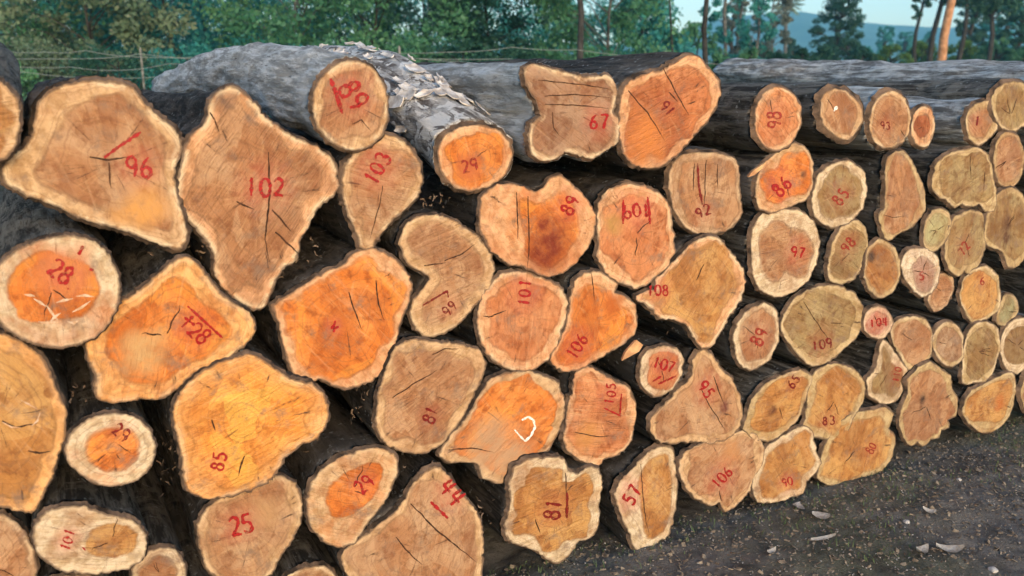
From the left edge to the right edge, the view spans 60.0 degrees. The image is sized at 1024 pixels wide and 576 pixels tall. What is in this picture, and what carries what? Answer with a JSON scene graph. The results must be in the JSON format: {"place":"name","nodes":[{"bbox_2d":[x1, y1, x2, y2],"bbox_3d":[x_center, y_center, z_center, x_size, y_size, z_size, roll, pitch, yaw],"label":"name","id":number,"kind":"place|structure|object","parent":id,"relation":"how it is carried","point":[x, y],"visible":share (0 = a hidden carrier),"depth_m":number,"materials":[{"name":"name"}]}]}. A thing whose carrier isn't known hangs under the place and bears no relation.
{"place":"outdoors","nodes":[
{"label":"outdoors","id":0,"kind":"place"},
{"bbox_2d":[0,185,1023,575],"bbox_3d":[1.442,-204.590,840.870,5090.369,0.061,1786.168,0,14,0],"label":"ground","id":1,"kind":"structure","parent":0,"point":[500,553],"depth_m":3.42,"materials":[{"name":"soil"}]},
{"bbox_2d":[12,37,92,100],"bbox_3d":[-5.645,-1.946,10.888,1.885,2.196,2.102,-5,15,-20],"label":"shrub","id":2,"kind":"object","parent":1,"relation":"on","point":[49,61],"visible":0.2,"depth_m":10.40,"materials":[{"name":"green plant"}]},
{"bbox_2d":[0,0,114,90],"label":"broadleaf tree","id":3,"kind":"object","parent":1,"relation":"on","point":[32,24],"visible":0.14,"depth_m":12.34,"materials":[{"name":"green plant"}]},
{"bbox_2d":[38,558,125,575],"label":"log","id":4,"kind":"object","parent":1,"relation":"on","point":[45,569],"visible":0.02,"depth_m":2.37,"materials":[{"name":"brown wood"}]},
{"bbox_2d":[29,451,148,574],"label":"log","id":5,"kind":"object","parent":4,"relation":"on","point":[80,524],"visible":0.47,"depth_m":2.34,"materials":[{"name":"brown wood"}]},
{"bbox_2d":[0,327,69,513],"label":"log","id":6,"kind":"object","parent":5,"relation":"on","point":[34,414],"visible":0.5,"depth_m":2.21,"materials":[{"name":"brown wood"}]},
{"bbox_2d":[0,188,122,349],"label":"log","id":7,"kind":"object","parent":6,"relation":"on","point":[60,283],"visible":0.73,"depth_m":2.16,"materials":[{"name":"brown wood"}]},
{"bbox_2d":[62,345,157,486],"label":"log","id":8,"kind":"object","parent":5,"relation":"on","point":[108,444],"visible":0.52,"depth_m":2.32,"materials":[{"name":"brown wood"}]},
{"bbox_2d":[0,0,196,92],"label":"broadleaf tree","id":9,"kind":"object","parent":1,"relation":"on","point":[121,31],"visible":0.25,"depth_m":11.44,"materials":[{"name":"green plant"}]},
{"bbox_2d":[59,41,177,90],"bbox_3d":[-4.455,-1.766,10.315,1.867,2.125,2.060,12,18,40],"label":"shrub","id":10,"kind":"object","parent":1,"relation":"on","point":[126,66],"visible":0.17,"depth_m":10.05,"materials":[{"name":"green plant"}]},
{"bbox_2d":[37,0,263,87],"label":"broadleaf tree","id":11,"kind":"object","parent":1,"relation":"on","point":[116,46],"visible":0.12,"depth_m":12.96,"materials":[{"name":"green plant"}]},
{"bbox_2d":[140,399,209,575],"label":"log","id":12,"kind":"object","parent":1,"relation":"on","point":[195,566],"visible":0.05,"depth_m":2.91,"materials":[{"name":"brown wood"}]},
{"bbox_2d":[128,464,187,575],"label":"log","id":13,"kind":"object","parent":12,"relation":"on","point":[169,560],"visible":0.33,"depth_m":2.52,"materials":[{"name":"brown wood"}]},
{"bbox_2d":[141,372,302,575],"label":"log","id":14,"kind":"object","parent":12,"relation":"on","point":[254,533],"visible":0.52,"depth_m":2.57,"materials":[{"name":"brown wood"}]},
{"bbox_2d":[149,273,330,498],"bbox_3d":[-1.315,0.118,3.534,0.441,0.432,2.512,-7,16,-28],"label":"log","id":15,"kind":"object","parent":14,"relation":"on","point":[254,413],"visible":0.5,"depth_m":2.46,"materials":[{"name":"brown wood"}]},
{"bbox_2d":[82,227,255,403],"bbox_3d":[-1.484,-0.149,3.386,0.434,0.401,2.510,-7,16,-28],"label":"log","id":16,"kind":"object","parent":15,"relation":"on","point":[180,318],"visible":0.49,"depth_m":2.32,"materials":[{"name":"brown wood"}]},
{"bbox_2d":[0,74,191,253],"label":"log","id":17,"kind":"object","parent":16,"relation":"on","point":[99,152],"visible":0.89,"depth_m":2.18,"materials":[{"name":"brown wood"}]},
{"bbox_2d":[0,42,24,163],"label":"log","id":18,"kind":"object","parent":17,"relation":"on","point":[12,104],"visible":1,"depth_m":2.02,"materials":[{"name":"brown wood"}]},
{"bbox_2d":[141,83,339,311],"bbox_3d":[-1.273,-0.494,3.443,0.464,0.621,2.511,-7,16,-28],"label":"log","id":19,"kind":"object","parent":16,"relation":"on","point":[258,187],"visible":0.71,"depth_m":2.38,"materials":[{"name":"brown wood"}]},
{"bbox_2d":[114,42,269,116],"bbox_3d":[-3.829,-1.944,11.004,1.892,2.151,1.984,4,14,15],"label":"shrub","id":20,"kind":"object","parent":1,"relation":"on","point":[197,49],"visible":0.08,"depth_m":10.57,"materials":[{"name":"green plant"}]},
{"bbox_2d":[138,0,293,62],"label":"broadleaf tree","id":21,"kind":"object","parent":1,"relation":"on","point":[211,44],"visible":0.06,"depth_m":18.23,"materials":[{"name":"green plant"}]},
{"bbox_2d":[193,0,424,54],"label":"broadleaf tree","id":22,"kind":"object","parent":1,"relation":"on","point":[253,22],"visible":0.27,"depth_m":11.84,"materials":[{"name":"green plant"}]},
{"bbox_2d":[0,0,701,58],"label":"woodland","id":23,"kind":"object","parent":1,"relation":"on","point":[603,13],"visible":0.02,"depth_m":36.44,"materials":[{"name":"green plant"}]},
{"bbox_2d":[13,46,717,88],"bbox_3d":[-1.937,-1.231,8.482,8.642,2.147,0.068,0,14,0],"label":"wire fence","id":24,"kind":"object","parent":1,"relation":"on","point":[142,68],"visible":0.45,"depth_m":8.23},
{"bbox_2d":[257,0,485,62],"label":"broadleaf tree","id":25,"kind":"object","parent":1,"relation":"on","point":[425,28],"visible":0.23,"depth_m":13.04,"materials":[{"name":"green plant"}]},
{"bbox_2d":[317,380,484,575],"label":"log","id":26,"kind":"object","parent":1,"relation":"on","point":[426,520],"visible":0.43,"depth_m":2.83,"materials":[{"name":"brown wood"}]},
{"bbox_2d":[285,381,399,548],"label":"log","id":27,"kind":"object","parent":26,"relation":"on","point":[344,496],"visible":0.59,"depth_m":2.69,"materials":[{"name":"brown wood"}]},
{"bbox_2d":[298,285,487,454],"bbox_3d":[-0.842,0.070,3.812,0.402,0.398,2.509,-7,16,-28],"label":"log","id":28,"kind":"object","parent":27,"relation":"on","point":[421,394],"visible":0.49,"depth_m":2.74,"materials":[{"name":"brown wood"}]},
{"bbox_2d":[191,222,412,390],"bbox_3d":[-1.077,-0.163,3.635,0.433,0.433,2.509,-7,16,-28],"label":"log","id":29,"kind":"object","parent":28,"relation":"on","point":[333,321],"visible":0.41,"depth_m":2.58,"materials":[{"name":"brown wood"}]},
{"bbox_2d":[270,117,423,250],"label":"log","id":30,"kind":"object","parent":29,"relation":"on","point":[379,191],"visible":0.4,"depth_m":2.54,"materials":[{"name":"brown wood"}]},
{"bbox_2d":[151,42,389,152],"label":"log","id":31,"kind":"object","parent":30,"relation":"on","point":[338,101],"visible":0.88,"depth_m":2.49,"materials":[{"name":"grey wood"}]},
{"bbox_2d":[342,203,495,337],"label":"log","id":32,"kind":"object","parent":28,"relation":"on","point":[447,261],"visible":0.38,"depth_m":2.69,"materials":[{"name":"brown wood"}]},
{"bbox_2d":[366,31,449,62],"bbox_3d":[-1.428,-2.094,11.317,1.904,2.292,2.335,-11,17,-37],"label":"shrub","id":33,"kind":"object","parent":1,"relation":"on","point":[416,44],"visible":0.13,"depth_m":10.92,"materials":[{"name":"green plant"}]},
{"bbox_2d":[350,0,500,61],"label":"broadleaf tree","id":34,"kind":"object","parent":1,"relation":"on","point":[400,11],"visible":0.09,"depth_m":18.56,"materials":[{"name":"green plant"}]},
{"bbox_2d":[421,37,514,62],"bbox_3d":[-0.529,-1.912,10.719,2.178,2.216,1.723,7,15,26],"label":"shrub","id":35,"kind":"object","parent":1,"relation":"on","point":[464,43],"visible":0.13,"depth_m":10.64,"materials":[{"name":"green plant"}]},
{"bbox_2d":[428,0,561,62],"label":"broadleaf tree","id":36,"kind":"object","parent":1,"relation":"on","point":[515,20],"visible":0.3,"depth_m":14.12,"materials":[{"name":"green plant"}]},
{"bbox_2d":[429,404,602,563],"bbox_3d":[-0.449,0.510,4.140,0.420,0.458,2.509,-7,16,-28],"label":"log","id":37,"kind":"object","parent":1,"relation":"on","point":[544,505],"visible":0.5,"depth_m":3.08,"materials":[{"name":"brown wood"}]},
{"bbox_2d":[400,343,564,483],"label":"log","id":38,"kind":"object","parent":37,"relation":"on","point":[507,418],"visible":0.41,"depth_m":2.92,"materials":[{"name":"brown wood"}]},
{"bbox_2d":[403,258,567,371],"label":"log","id":39,"kind":"object","parent":38,"relation":"on","point":[515,319],"visible":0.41,"depth_m":2.86,"materials":[{"name":"brown wood"}]},
{"bbox_2d":[414,154,596,277],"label":"log","id":40,"kind":"object","parent":39,"relation":"on","point":[542,224],"visible":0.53,"depth_m":2.83,"materials":[{"name":"brown wood"}]},
{"bbox_2d":[301,41,513,194],"bbox_3d":[-0.548,-0.718,3.445,0.312,0.488,1.907,-7,16,-28],"label":"log","id":41,"kind":"object","parent":40,"relation":"on","point":[460,142],"visible":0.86,"depth_m":2.71,"materials":[{"name":"grey wood"}]},
{"bbox_2d":[385,62,619,162],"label":"log","id":42,"kind":"object","parent":40,"relation":"on","point":[540,112],"visible":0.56,"depth_m":2.75,"materials":[{"name":"brown wood"}]},
{"bbox_2d":[537,363,635,467],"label":"log","id":43,"kind":"object","parent":37,"relation":"on","point":[597,424],"visible":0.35,"depth_m":3.09,"materials":[{"name":"brown wood"}]},
{"bbox_2d":[544,262,637,372],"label":"log","id":44,"kind":"object","parent":43,"relation":"on","point":[601,320],"visible":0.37,"depth_m":2.99,"materials":[{"name":"brown wood"}]},
{"bbox_2d":[513,160,675,290],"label":"log","id":45,"kind":"object","parent":44,"relation":"on","point":[631,246],"visible":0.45,"depth_m":3.01,"materials":[{"name":"brown wood"}]},
{"bbox_2d":[446,0,604,58],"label":"broadleaf tree","id":46,"kind":"object","parent":1,"relation":"on","point":[531,33],"visible":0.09,"depth_m":20.24,"materials":[{"name":"green plant"}]},
{"bbox_2d":[520,0,693,59],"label":"broadleaf tree","id":47,"kind":"object","parent":1,"relation":"on","point":[566,16],"visible":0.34,"depth_m":13.11,"materials":[{"name":"green plant"}]},
{"bbox_2d":[599,429,678,549],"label":"log","id":48,"kind":"object","parent":1,"relation":"on","point":[639,492],"visible":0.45,"depth_m":3.29,"materials":[{"name":"brown wood"}]},
{"bbox_2d":[584,0,696,56],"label":"broadleaf tree","id":49,"kind":"object","parent":1,"relation":"on","point":[659,38],"visible":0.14,"depth_m":19.64,"materials":[{"name":"green plant"}]},
{"bbox_2d":[648,399,764,512],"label":"log","id":50,"kind":"object","parent":1,"relation":"on","point":[720,475],"visible":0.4,"depth_m":3.45,"materials":[{"name":"brown wood"}]},
{"bbox_2d":[631,324,742,444],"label":"log","id":51,"kind":"object","parent":50,"relation":"on","point":[703,403],"visible":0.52,"depth_m":3.31,"materials":[{"name":"brown wood"}]},
{"bbox_2d":[590,329,684,397],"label":"log","id":52,"kind":"object","parent":51,"relation":"on","point":[652,367],"visible":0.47,"depth_m":3.16,"materials":[{"name":"brown wood"}]},
{"bbox_2d":[616,231,746,349],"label":"log","id":53,"kind":"object","parent":51,"relation":"on","point":[692,293],"visible":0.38,"depth_m":3.19,"materials":[{"name":"brown wood"}]},
{"bbox_2d":[513,146,742,235],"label":"log","id":54,"kind":"object","parent":53,"relation":"on","point":[698,187],"visible":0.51,"depth_m":3.15,"materials":[{"name":"brown wood"}]},
{"bbox_2d":[415,52,721,170],"bbox_3d":[-0.070,-0.842,3.986,0.464,0.390,2.509,-7,16,-28],"label":"log","id":55,"kind":"object","parent":54,"relation":"on","point":[665,109],"visible":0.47,"depth_m":2.92,"materials":[{"name":"brown wood"}]},
{"bbox_2d":[698,0,750,55],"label":"ragged tree","id":56,"kind":"object","parent":1,"relation":"on","point":[723,33],"visible":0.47,"depth_m":24.95,"materials":[{"name":"green plant"}]},
{"bbox_2d":[729,0,779,58],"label":"ragged tree","id":57,"kind":"object","parent":1,"relation":"on","point":[756,9],"visible":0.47,"depth_m":26.67,"materials":[{"name":"green plant"}]},
{"bbox_2d":[486,414,1023,575],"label":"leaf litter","id":58,"kind":"object","parent":1,"relation":"on","point":[605,555],"visible":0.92,"depth_m":3.43,"materials":[{"name":"plant"}]},
{"bbox_2d":[696,419,821,503],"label":"log","id":59,"kind":"object","parent":1,"relation":"on","point":[790,466],"visible":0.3,"depth_m":3.62,"materials":[{"name":"brown wood"}]},
{"bbox_2d":[714,355,811,441],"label":"log","id":60,"kind":"object","parent":59,"relation":"on","point":[772,405],"visible":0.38,"depth_m":3.52,"materials":[{"name":"brown wood"}]},
{"bbox_2d":[638,294,779,371],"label":"log","id":61,"kind":"object","parent":60,"relation":"on","point":[748,341],"visible":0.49,"depth_m":3.40,"materials":[{"name":"brown wood"}]},
{"bbox_2d":[718,206,820,298],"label":"log","id":62,"kind":"object","parent":61,"relation":"on","point":[777,254],"visible":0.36,"depth_m":3.35,"materials":[{"name":"brown wood"}]},
{"bbox_2d":[688,138,813,214],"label":"log","id":63,"kind":"object","parent":62,"relation":"on","point":[784,178],"visible":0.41,"depth_m":3.28,"materials":[{"name":"brown wood"}]},
{"bbox_2d":[690,83,801,153],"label":"log","id":64,"kind":"object","parent":63,"relation":"on","point":[745,116],"visible":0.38,"depth_m":3.22,"materials":[{"name":"brown wood"}]},
{"bbox_2d":[504,421,1023,575],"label":"wood litter","id":65,"kind":"object","parent":1,"relation":"on","point":[889,493],"visible":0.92,"depth_m":3.48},
{"bbox_2d":[757,0,793,58],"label":"ragged tree","id":66,"kind":"object","parent":1,"relation":"on","point":[786,6],"visible":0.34,"depth_m":31.47,"materials":[{"name":"green plant"}]},
{"bbox_2d":[807,0,866,60],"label":"distant tree","id":67,"kind":"object","parent":1,"relation":"on","point":[851,24],"visible":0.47,"depth_m":45.71,"materials":[{"name":"green plant"}]},
{"bbox_2d":[811,399,895,485],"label":"log","id":68,"kind":"object","parent":1,"relation":"on","point":[864,445],"visible":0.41,"depth_m":3.82,"materials":[{"name":"brown wood"}]},
{"bbox_2d":[772,355,865,439],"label":"log","id":69,"kind":"object","parent":68,"relation":"on","point":[835,394],"visible":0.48,"depth_m":3.68,"materials":[{"name":"brown wood"}]},
{"bbox_2d":[741,278,863,367],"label":"log","id":70,"kind":"object","parent":69,"relation":"on","point":[819,322],"visible":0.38,"depth_m":3.55,"materials":[{"name":"brown wood"}]},
{"bbox_2d":[811,218,867,284],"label":"log","id":71,"kind":"object","parent":70,"relation":"on","point":[839,260],"visible":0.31,"depth_m":3.52,"materials":[{"name":"brown wood"}]},
{"bbox_2d":[755,154,867,229],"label":"log","id":72,"kind":"object","parent":71,"relation":"on","point":[837,196],"visible":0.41,"depth_m":3.44,"materials":[{"name":"brown wood"}]},
{"bbox_2d":[781,83,863,143],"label":"log","id":73,"kind":"object","parent":72,"relation":"on","point":[832,113],"visible":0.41,"depth_m":3.35,"materials":[{"name":"brown wood"}]},
{"bbox_2d":[834,335,907,404],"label":"log","id":74,"kind":"object","parent":68,"relation":"on","point":[883,380],"visible":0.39,"depth_m":3.81,"materials":[{"name":"brown wood"}]},
{"bbox_2d":[858,297,893,340],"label":"log","id":75,"kind":"object","parent":74,"relation":"on","point":[877,319],"visible":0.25,"depth_m":3.68,"materials":[{"name":"pink wood"}]},
{"bbox_2d":[831,235,900,298],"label":"log","id":76,"kind":"object","parent":75,"relation":"on","point":[878,276],"visible":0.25,"depth_m":3.65,"materials":[{"name":"brown wood"}]},
{"bbox_2d":[805,146,925,240],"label":"log","id":77,"kind":"object","parent":76,"relation":"on","point":[894,204],"visible":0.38,"depth_m":3.61,"materials":[{"name":"brown wood"}]},
{"bbox_2d":[794,86,911,150],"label":"log","id":78,"kind":"object","parent":77,"relation":"on","point":[887,115],"visible":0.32,"depth_m":3.49,"materials":[{"name":"brown wood"}]},
{"bbox_2d":[869,103,934,149],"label":"log","id":79,"kind":"object","parent":77,"relation":"on","point":[921,131],"visible":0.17,"depth_m":3.59,"materials":[{"name":"brown wood"}]},
{"bbox_2d":[873,353,957,446],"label":"log","id":80,"kind":"object","parent":1,"relation":"on","point":[924,407],"visible":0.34,"depth_m":3.98,"materials":[{"name":"brown wood"}]},
{"bbox_2d":[877,306,932,369],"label":"log","id":81,"kind":"object","parent":80,"relation":"on","point":[908,337],"visible":0.2,"depth_m":3.84,"materials":[{"name":"brown wood"}]},
{"bbox_2d":[857,295,963,367],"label":"log","id":82,"kind":"object","parent":80,"relation":"on","point":[947,343],"visible":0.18,"depth_m":3.98,"materials":[{"name":"brown wood"}]},
{"bbox_2d":[883,270,953,312],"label":"log","id":83,"kind":"object","parent":82,"relation":"on","point":[938,298],"visible":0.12,"depth_m":3.92,"materials":[{"name":"brown wood"}]},
{"bbox_2d":[889,240,939,298],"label":"log","id":84,"kind":"object","parent":83,"relation":"on","point":[920,271],"visible":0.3,"depth_m":3.78,"materials":[{"name":"brown wood"}]},
{"bbox_2d":[892,204,951,251],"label":"log","id":85,"kind":"object","parent":84,"relation":"on","point":[936,220],"visible":0.16,"depth_m":3.77,"materials":[{"name":"brown wood"}]},
{"bbox_2d":[948,367,1015,434],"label":"log","id":86,"kind":"object","parent":1,"relation":"on","point":[985,408],"visible":0.26,"depth_m":4.23,"materials":[{"name":"brown wood"}]},
{"bbox_2d":[856,293,1000,385],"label":"log","id":87,"kind":"object","parent":86,"relation":"on","point":[981,349],"visible":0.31,"depth_m":4.11,"materials":[{"name":"brown wood"}]},
{"bbox_2d":[858,262,1000,323],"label":"log","id":88,"kind":"object","parent":87,"relation":"on","point":[979,293],"visible":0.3,"depth_m":4.01,"materials":[{"name":"brown wood"}]},
{"bbox_2d":[923,207,985,277],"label":"log","id":89,"kind":"object","parent":88,"relation":"on","point":[960,251],"visible":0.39,"depth_m":3.88,"materials":[{"name":"brown wood"}]},
{"bbox_2d":[898,142,996,213],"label":"log","id":90,"kind":"object","parent":89,"relation":"on","point":[953,176],"visible":0.38,"depth_m":3.78,"materials":[{"name":"brown wood"}]},
{"bbox_2d":[905,96,997,146],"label":"log","id":91,"kind":"object","parent":90,"relation":"on","point":[978,127],"visible":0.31,"depth_m":3.77,"materials":[{"name":"grey wood"}]},
{"bbox_2d":[933,184,1023,269],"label":"log","id":92,"kind":"object","parent":88,"relation":"on","point":[1003,223],"visible":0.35,"depth_m":4.01,"materials":[{"name":"brown wood"}]},
{"bbox_2d":[980,131,1023,186],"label":"log","id":93,"kind":"object","parent":92,"relation":"on","point":[1005,150],"visible":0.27,"depth_m":3.90,"materials":[{"name":"brown wood"}]},
{"bbox_2d":[733,78,1023,133],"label":"log","id":94,"kind":"object","parent":93,"relation":"on","point":[1004,97],"visible":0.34,"depth_m":3.87,"materials":[{"name":"grey wood"}]},
{"bbox_2d":[995,315,1023,374],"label":"log","id":95,"kind":"object","parent":86,"relation":"on","point":[1011,353],"visible":0.2,"depth_m":4.22,"materials":[{"name":"brown wood"}]},
{"bbox_2d":[990,260,1023,313],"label":"log","id":96,"kind":"object","parent":95,"relation":"on","point":[1011,281],"visible":0.04,"depth_m":4.28,"materials":[{"name":"brown wood"}]},
{"bbox_2d":[985,185,1023,220],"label":"log","id":97,"kind":"object","parent":96,"relation":"on","point":[1020,188],"depth_m":4.13,"materials":[{"name":"brown wood"}]},
{"bbox_2d":[1016,134,1023,185],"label":"log","id":98,"kind":"object","parent":97,"relation":"on","point":[1021,180],"visible":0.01,"depth_m":4.07,"materials":[{"name":"brown wood"}]},
{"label":"log","id":99,"kind":"object","parent":98,"relation":"on","visible":0},
{"bbox_2d":[712,58,1023,82],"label":"log","id":100,"kind":"object","parent":99,"relation":"on","point":[732,70],"visible":0.53,"depth_m":5.09,"materials":[{"name":"grey wood"}]},
{"bbox_2d":[955,0,1023,59],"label":"slender tree","id":101,"kind":"object","parent":1,"relation":"on","point":[992,7],"visible":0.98,"depth_m":28.75,"materials":[{"name":"green plant"}]},
{"bbox_2d":[994,0,1023,60],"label":"distant tree","id":102,"kind":"object","parent":1,"relation":"on","point":[1006,33],"visible":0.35,"depth_m":38.31,"materials":[{"name":"green plant"}]},
{"bbox_2d":[16,0,1022,51],"label":"sky","id":103,"kind":"structure","parent":0,"point":[887,12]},
{"bbox_2d":[121,12,1023,62],"bbox_3d":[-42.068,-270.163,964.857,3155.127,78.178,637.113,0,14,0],"label":"hills","id":104,"kind":"structure","parent":0,"point":[800,25],"depth_m":904.70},
{"bbox_2d":[489,413,1023,575],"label":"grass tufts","id":105,"kind":"object","parent":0,"point":[820,511],"visible":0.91,"depth_m":3.53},
{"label":"log","id":106,"kind":"object","parent":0,"visible":0},
{"bbox_2d":[0,508,40,575],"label":"log","id":107,"kind":"object","parent":106,"relation":"on","point":[19,556],"visible":0.32,"depth_m":2.28,"materials":[{"name":"brown wood"}]},
{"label":"log","id":108,"kind":"object","parent":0,"visible":0},
{"bbox_2d":[270,520,337,575],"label":"log","id":109,"kind":"object","parent":108,"relation":"on","point":[303,554],"visible":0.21,"depth_m":2.75,"materials":[{"name":"brown wood"}]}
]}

